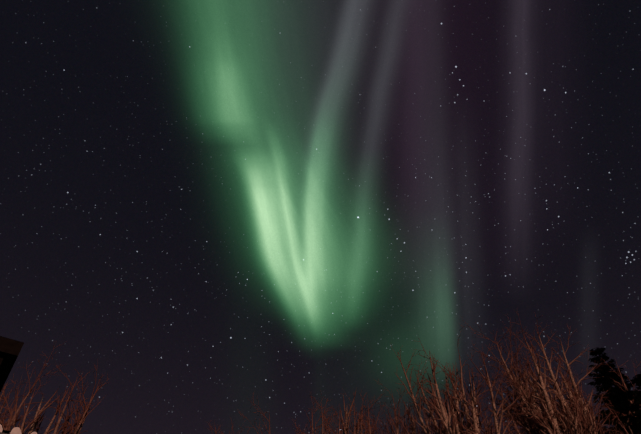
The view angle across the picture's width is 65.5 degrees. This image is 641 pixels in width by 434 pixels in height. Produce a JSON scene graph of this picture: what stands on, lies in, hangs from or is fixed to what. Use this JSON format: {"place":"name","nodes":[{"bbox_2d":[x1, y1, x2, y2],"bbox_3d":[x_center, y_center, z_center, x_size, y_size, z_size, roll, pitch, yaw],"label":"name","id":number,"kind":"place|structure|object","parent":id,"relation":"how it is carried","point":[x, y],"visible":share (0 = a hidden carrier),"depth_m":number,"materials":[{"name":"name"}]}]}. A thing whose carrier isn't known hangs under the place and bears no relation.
{"place":"outdoors","nodes":[
{"label":"outdoors","id":0,"kind":"place"},
{"bbox_2d":[0,0,640,433],"label":"sky","id":1,"kind":"structure","parent":0,"point":[213,205],"materials":[{"name":"black"}]},
{"bbox_3d":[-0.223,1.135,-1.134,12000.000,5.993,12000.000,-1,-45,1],"label":"ground","id":2,"kind":"structure","parent":0,"visible":0},
{"bbox_2d":[0,336,37,433],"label":"house","id":3,"kind":"structure","parent":2,"relation":"on","point":[10,349],"depth_m":6.83,"materials":[{"name":"brown"}]},
{"bbox_2d":[0,341,66,433],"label":"birch tree","id":4,"kind":"object","parent":2,"relation":"on","point":[8,412],"visible":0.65,"depth_m":10.82,"materials":[{"name":"brown plant"}]},
{"bbox_2d":[1,360,107,433],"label":"bare shrub","id":5,"kind":"object","parent":2,"relation":"on","point":[66,424],"visible":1,"depth_m":9.27,"materials":[{"name":"brown plant"}]},
{"bbox_2d":[216,420,242,433],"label":"bare shrub","id":6,"kind":"object","parent":2,"relation":"on","point":[229,431],"visible":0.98,"depth_m":13.68,"materials":[{"name":"brown plant"}]},
{"bbox_2d":[207,393,353,433],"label":"bare shrub","id":7,"kind":"object","parent":2,"relation":"on","point":[269,420],"visible":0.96,"depth_m":12.05,"materials":[{"name":"brown plant"}]},
{"bbox_2d":[292,388,387,433],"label":"bare shrub","id":8,"kind":"object","parent":2,"relation":"on","point":[346,428],"visible":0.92,"depth_m":12.97,"materials":[{"name":"brown plant"}]},
{"bbox_2d":[348,392,436,433],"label":"bare shrub","id":9,"kind":"object","parent":2,"relation":"on","point":[404,431],"visible":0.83,"depth_m":12.34,"materials":[{"name":"brown plant"}]},
{"bbox_2d":[375,377,490,433],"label":"bare shrub","id":10,"kind":"object","parent":2,"relation":"on","point":[412,429],"visible":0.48,"depth_m":13.96,"materials":[{"name":"brown plant"}]},
{"bbox_2d":[391,333,534,433],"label":"bare shrub","id":11,"kind":"object","parent":2,"relation":"on","point":[474,425],"visible":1,"depth_m":11.52,"materials":[{"name":"brown plant"}]},
{"bbox_2d":[455,400,551,433],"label":"bare shrub","id":12,"kind":"object","parent":2,"relation":"on","point":[484,424],"visible":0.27,"depth_m":13.60,"materials":[{"name":"brown plant"}]},
{"bbox_2d":[461,310,626,433],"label":"bare shrub","id":13,"kind":"object","parent":2,"relation":"on","point":[530,408],"visible":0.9,"depth_m":13.89,"materials":[{"name":"brown plant"}]},
{"bbox_2d":[490,356,639,433],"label":"birch tree","id":14,"kind":"object","parent":2,"relation":"on","point":[570,417],"visible":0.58,"depth_m":13.07,"materials":[{"name":"brown plant"}]},
{"bbox_2d":[587,347,640,433],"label":"spruce tree","id":15,"kind":"object","parent":2,"relation":"on","point":[604,379],"visible":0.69,"depth_m":15.14,"materials":[{"name":"black plant"}]},
{"bbox_2d":[600,400,640,433],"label":"bare shrub","id":16,"kind":"object","parent":2,"relation":"on","point":[621,425],"visible":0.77,"depth_m":10.94,"materials":[{"name":"brown plant"}]},
{"bbox_2d":[610,382,640,433],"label":"spruce tree","id":17,"kind":"object","parent":2,"relation":"on","point":[629,406],"visible":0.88,"depth_m":11.09,"materials":[{"name":"black plant"}]},
{"bbox_2d":[619,374,640,432],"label":"spruce tree","id":18,"kind":"object","parent":2,"relation":"on","point":[636,379],"visible":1,"depth_m":8.11,"materials":[{"name":"black plant"}]}
]}

